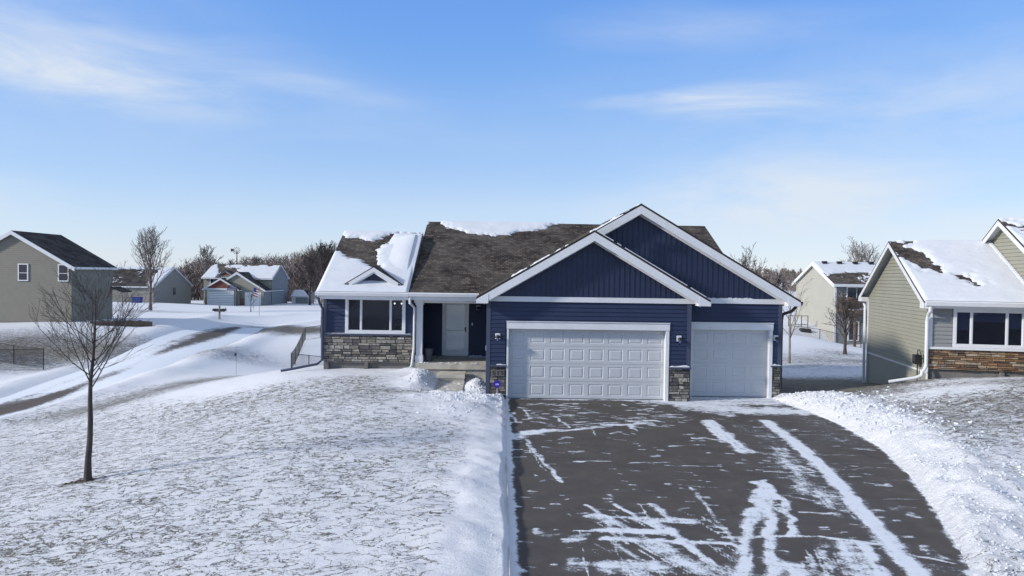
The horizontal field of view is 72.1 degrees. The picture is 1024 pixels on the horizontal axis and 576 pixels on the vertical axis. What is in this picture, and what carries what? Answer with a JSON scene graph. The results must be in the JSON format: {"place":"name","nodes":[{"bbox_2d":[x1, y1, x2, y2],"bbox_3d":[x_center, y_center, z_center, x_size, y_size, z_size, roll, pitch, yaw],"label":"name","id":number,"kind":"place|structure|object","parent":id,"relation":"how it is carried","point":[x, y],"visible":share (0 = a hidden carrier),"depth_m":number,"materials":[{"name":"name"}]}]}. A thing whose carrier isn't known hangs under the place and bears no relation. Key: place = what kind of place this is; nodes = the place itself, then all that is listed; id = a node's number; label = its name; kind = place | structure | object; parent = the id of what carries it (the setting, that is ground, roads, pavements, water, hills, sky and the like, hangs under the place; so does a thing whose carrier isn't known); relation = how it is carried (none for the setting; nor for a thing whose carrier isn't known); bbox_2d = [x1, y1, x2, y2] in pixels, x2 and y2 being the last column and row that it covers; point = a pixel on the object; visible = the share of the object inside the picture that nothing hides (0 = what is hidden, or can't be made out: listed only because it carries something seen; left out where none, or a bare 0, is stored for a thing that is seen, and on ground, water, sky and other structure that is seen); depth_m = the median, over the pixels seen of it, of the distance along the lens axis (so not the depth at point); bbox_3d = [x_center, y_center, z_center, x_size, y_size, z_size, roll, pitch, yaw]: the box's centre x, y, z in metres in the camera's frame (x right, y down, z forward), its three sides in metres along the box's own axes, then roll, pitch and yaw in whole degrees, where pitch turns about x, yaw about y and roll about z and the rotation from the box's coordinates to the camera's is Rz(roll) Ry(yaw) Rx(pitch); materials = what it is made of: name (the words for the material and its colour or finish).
{"place":"outdoors","nodes":[
{"label":"outdoors","id":0,"kind":"place"},
{"bbox_2d":[0,325,262,417],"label":"road","id":1,"kind":"structure","parent":0,"point":[165,350],"depth_m":44.97,"materials":[{"name":"white snow"}]},
{"bbox_2d":[435,380,464,391],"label":"path","id":2,"kind":"structure","parent":0,"point":[443,385],"depth_m":22.86,"materials":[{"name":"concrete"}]},
{"bbox_2d":[0,281,1023,575],"bbox_3d":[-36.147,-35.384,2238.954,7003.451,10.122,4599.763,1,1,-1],"label":"ground","id":3,"kind":"structure","parent":0,"point":[228,531],"depth_m":14.29,"materials":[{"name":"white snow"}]},
{"bbox_2d":[0,343,43,368],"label":"chain link fence","id":4,"kind":"object","parent":3,"relation":"on","point":[13,353],"visible":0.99,"depth_m":46.57,"materials":[{"name":"black metal"}]},
{"bbox_2d":[0,230,131,322],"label":"house","id":5,"kind":"structure","parent":3,"relation":"on","point":[30,262],"depth_m":59.38,"materials":[{"name":"beige"}]},
{"bbox_2d":[18,264,28,280],"bbox_3d":[-41.166,-1.325,59.301,0.860,1.460,0.100,1,1,-1],"label":"window","id":6,"kind":"structure","parent":5,"relation":"in","point":[23,274],"depth_m":59.28,"materials":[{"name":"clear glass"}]},
{"bbox_2d":[58,264,68,281],"bbox_3d":[-37.806,-1.277,59.356,0.900,1.460,0.100,1,1,-1],"label":"window","id":7,"kind":"structure","parent":5,"relation":"in","point":[60,266],"depth_m":59.34,"materials":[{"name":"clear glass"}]},
{"bbox_2d":[61,476,105,486],"bbox_3d":[-8.149,3.672,13.443,0.724,0.124,0.464,0,1,-20],"label":"mulch ring","id":8,"kind":"object","parent":3,"relation":"on","point":[76,481],"visible":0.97,"depth_m":13.38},
{"bbox_2d":[28,260,156,481],"bbox_3d":[-7.933,1.707,13.325,2.669,4.513,2.210,2,1,40],"label":"young tree","id":9,"kind":"object","parent":3,"relation":"on","point":[87,476],"visible":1,"depth_m":13.33,"materials":[{"name":"brown plant"}]},
{"bbox_2d":[90,320,151,326],"bbox_3d":[-33.928,3.181,61.156,6.200,0.934,5.550,1,1,-1],"label":"garden bed","id":10,"kind":"object","parent":3,"relation":"on","point":[137,324],"visible":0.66,"depth_m":59.70,"materials":[{"name":"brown wood"}]},
{"bbox_2d":[131,297,142,302],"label":"storage bin","id":11,"kind":"object","parent":3,"relation":"on","point":[140,300],"visible":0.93,"depth_m":124.61,"materials":[{"name":"blue plastic"}]},
{"bbox_2d":[112,266,192,303],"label":"house","id":12,"kind":"structure","parent":3,"relation":"on","point":[173,285],"depth_m":133.36,"materials":[{"name":"beige"}]},
{"bbox_2d":[131,225,176,309],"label":"bare tree","id":13,"kind":"object","parent":3,"relation":"on","point":[149,250],"visible":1,"depth_m":99.00,"materials":[{"name":"plant"}]},
{"bbox_2d":[193,244,223,273],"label":"bare tree","id":14,"kind":"object","parent":3,"relation":"on","point":[206,260],"visible":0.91,"depth_m":173.38,"materials":[{"name":"plant"}]},
{"bbox_2d":[212,306,226,318],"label":"mailbox","id":15,"kind":"object","parent":3,"relation":"on","point":[219,310],"visible":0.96,"depth_m":72.51,"materials":[{"name":"black metal"}]},
{"bbox_2d":[115,241,338,301],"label":"wood","id":16,"kind":"object","parent":3,"relation":"on","point":[192,273],"visible":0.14,"depth_m":219.88,"materials":[{"name":"plant"}]},
{"bbox_2d":[227,287,237,305],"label":"basketball hoop","id":17,"kind":"object","parent":3,"relation":"on","point":[236,291],"visible":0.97,"depth_m":131.15,"materials":[{"name":"black metal"}]},
{"bbox_2d":[231,247,239,263],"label":"windmill","id":18,"kind":"object","parent":3,"relation":"on","point":[233,249],"visible":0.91,"depth_m":228.01,"materials":[{"name":"black metal"}]},
{"bbox_2d":[201,264,289,305],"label":"house","id":19,"kind":"structure","parent":3,"relation":"on","point":[220,280],"depth_m":147.86,"materials":[{"name":"grey"}]},
{"bbox_2d":[208,291,232,305],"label":"garage door","id":20,"kind":"structure","parent":19,"relation":"in","point":[211,296],"depth_m":142.10,"materials":[{"name":"white metal"}]},
{"bbox_2d":[245,292,260,305],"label":"garage door","id":21,"kind":"structure","parent":19,"relation":"in","point":[247,300],"depth_m":144.19,"materials":[{"name":"white metal"}]},
{"bbox_2d":[253,287,258,309],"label":"flagpole","id":22,"kind":"object","parent":3,"relation":"on","point":[255,292],"visible":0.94,"depth_m":111.40,"materials":[{"name":"white metal"}]},
{"bbox_2d":[290,290,314,303],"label":"shed","id":23,"kind":"structure","parent":3,"relation":"on","point":[299,296],"depth_m":157.41,"materials":[{"name":"grey"}]},
{"bbox_2d":[288,249,324,304],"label":"bare tree","id":24,"kind":"object","parent":3,"relation":"on","point":[310,271],"visible":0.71,"depth_m":149.01,"materials":[{"name":"brown plant"}]},
{"bbox_2d":[291,325,323,367],"bbox_3d":[-15.528,4.701,53.528,2.404,2.724,14.632,1,1,-17],"label":"chain link fence","id":25,"kind":"object","parent":3,"relation":"on","point":[295,352],"visible":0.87,"depth_m":53.19,"materials":[{"name":"black metal"}]},
{"bbox_2d":[304,239,335,281],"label":"bare tree","id":26,"kind":"object","parent":3,"relation":"on","point":[326,255],"visible":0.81,"depth_m":138.77,"materials":[{"name":"brown plant"}]},
{"bbox_2d":[394,367,502,549],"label":"snow lumps","id":27,"kind":"object","parent":3,"relation":"on","point":[483,395],"visible":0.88,"depth_m":20.13,"materials":[{"name":"white snow"}]},
{"bbox_2d":[493,380,500,387],"bbox_3d":[-0.453,3.102,21.294,0.222,0.611,0.039,1,1,-1],"label":"yard sign","id":28,"kind":"object","parent":3,"relation":"on","point":[496,383],"visible":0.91,"depth_m":21.28,"materials":[{"name":"blue plastic"}]},
{"bbox_2d":[281,203,802,400],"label":"house","id":29,"kind":"structure","parent":3,"relation":"on","point":[641,301],"depth_m":22.28,"materials":[{"name":"blue"}]},
{"bbox_2d":[345,299,405,333],"bbox_3d":[-4.778,0.948,24.633,2.100,1.290,0.070,1,1,-1],"label":"window","id":30,"kind":"structure","parent":29,"relation":"in","point":[390,331],"depth_m":24.61,"materials":[{"name":"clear glass"}]},
{"bbox_2d":[424,348,432,361],"bbox_3d":[-2.963,2.378,24.984,0.330,0.450,0.330,1,1,-1],"label":"planter","id":31,"kind":"object","parent":29,"relation":"on","point":[428,352],"visible":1,"depth_m":24.88,"materials":[{"name":"black plastic"}]},
{"bbox_2d":[442,303,468,355],"bbox_3d":[-2.150,1.533,26.757,1.000,2.100,0.149,1,1,-1],"label":"front door","id":32,"kind":"structure","parent":29,"relation":"in","point":[455,316],"depth_m":26.80,"materials":[{"name":"white glass"}]},
{"bbox_2d":[508,329,664,398],"bbox_3d":[2.291,2.346,21.772,4.820,2.155,0.050,1,1,-1],"label":"garage door","id":33,"kind":"structure","parent":29,"relation":"in","point":[543,363],"depth_m":21.75,"materials":[{"name":"white metal"}]},
{"bbox_2d":[691,329,766,396],"bbox_3d":[6.929,2.399,22.547,2.460,2.155,0.050,1,1,-1],"label":"garage door","id":34,"kind":"structure","parent":29,"relation":"in","point":[724,362],"depth_m":22.53,"materials":[{"name":"white metal"}]},
{"bbox_2d":[731,242,766,274],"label":"bare tree","id":35,"kind":"object","parent":3,"relation":"on","point":[744,261],"visible":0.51,"depth_m":75.20,"materials":[{"name":"brown plant"}]},
{"bbox_2d":[750,267,802,290],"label":"wood","id":36,"kind":"object","parent":3,"relation":"on","point":[771,276],"visible":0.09,"depth_m":541.80,"materials":[{"name":"plant"}]},
{"bbox_2d":[777,262,809,362],"bbox_3d":[15.643,1.556,40.578,3.094,6.108,2.886,1,1,-1],"label":"bare tree","id":37,"kind":"object","parent":3,"relation":"on","point":[789,347],"visible":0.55,"depth_m":40.28,"materials":[{"name":"brown plant"}]},
{"bbox_2d":[788,315,807,326],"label":"railing","id":38,"kind":"object","parent":3,"relation":"on","point":[797,324],"visible":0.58,"depth_m":65.51,"materials":[{"name":"black metal"}]},
{"bbox_2d":[799,328,811,332],"bbox_3d":[26.851,3.920,64.524,1.070,0.496,0.600,1,1,-1],"label":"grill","id":39,"kind":"object","parent":3,"relation":"on","point":[806,329],"visible":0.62,"depth_m":64.23,"materials":[{"name":"black metal"}]},
{"bbox_2d":[791,325,866,347],"bbox_3d":[27.025,4.320,59.097,0.526,1.877,8.225,0,1,-30],"label":"chain link fence","id":40,"kind":"object","parent":3,"relation":"on","point":[830,336],"visible":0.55,"depth_m":59.32,"materials":[{"name":"black metal"}]},
{"bbox_2d":[791,261,876,346],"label":"house","id":41,"kind":"structure","parent":3,"relation":"on","point":[823,280],"depth_m":64.40,"materials":[{"name":"beige"}]},
{"bbox_2d":[847,321,858,340],"bbox_3d":[30.309,3.817,62.517,1.000,1.775,0.100,1,1,-1],"label":"window","id":42,"kind":"structure","parent":41,"relation":"in","point":[851,330],"depth_m":62.50,"materials":[{"name":"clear glass"}]},
{"bbox_2d":[846,287,866,308],"bbox_3d":[30.577,0.876,62.467,1.850,1.973,0.100,1,1,-1],"label":"window","id":43,"kind":"structure","parent":41,"relation":"in","point":[855,291],"depth_m":62.44,"materials":[{"name":"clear glass"}]},
{"bbox_2d":[822,288,862,354],"bbox_3d":[24.024,2.512,50.452,3.114,5.087,2.506,1,1,-1],"label":"bare tree","id":44,"kind":"object","parent":3,"relation":"on","point":[844,315],"visible":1,"depth_m":50.38,"materials":[{"name":"brown plant"}]},
{"bbox_2d":[841,236,881,261],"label":"bare tree","id":45,"kind":"object","parent":3,"relation":"on","point":[857,254],"visible":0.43,"depth_m":92.33,"materials":[{"name":"plant"}]},
{"bbox_2d":[779,386,1023,575],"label":"snow lumps","id":46,"kind":"object","parent":3,"relation":"on","point":[840,397],"visible":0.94,"depth_m":15.47,"materials":[{"name":"white snow"}]},
{"bbox_2d":[858,217,1023,383],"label":"house","id":47,"kind":"structure","parent":3,"relation":"on","point":[936,309],"depth_m":23.08,"materials":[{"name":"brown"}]},
{"bbox_2d":[952,309,1023,348],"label":"window","id":48,"kind":"structure","parent":47,"relation":"in","point":[1013,319],"depth_m":21.93,"materials":[{"name":"white glass"}]},
{"bbox_2d":[0,0,1023,272],"label":"sky","id":49,"kind":"structure","parent":0,"point":[795,129],"materials":[{"name":"blue"}]},
{"bbox_2d":[505,394,973,575],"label":"driveway","id":50,"kind":"structure","parent":0,"point":[729,486],"depth_m":12.28,"materials":[{"name":"grey asphalt"}]}
]}

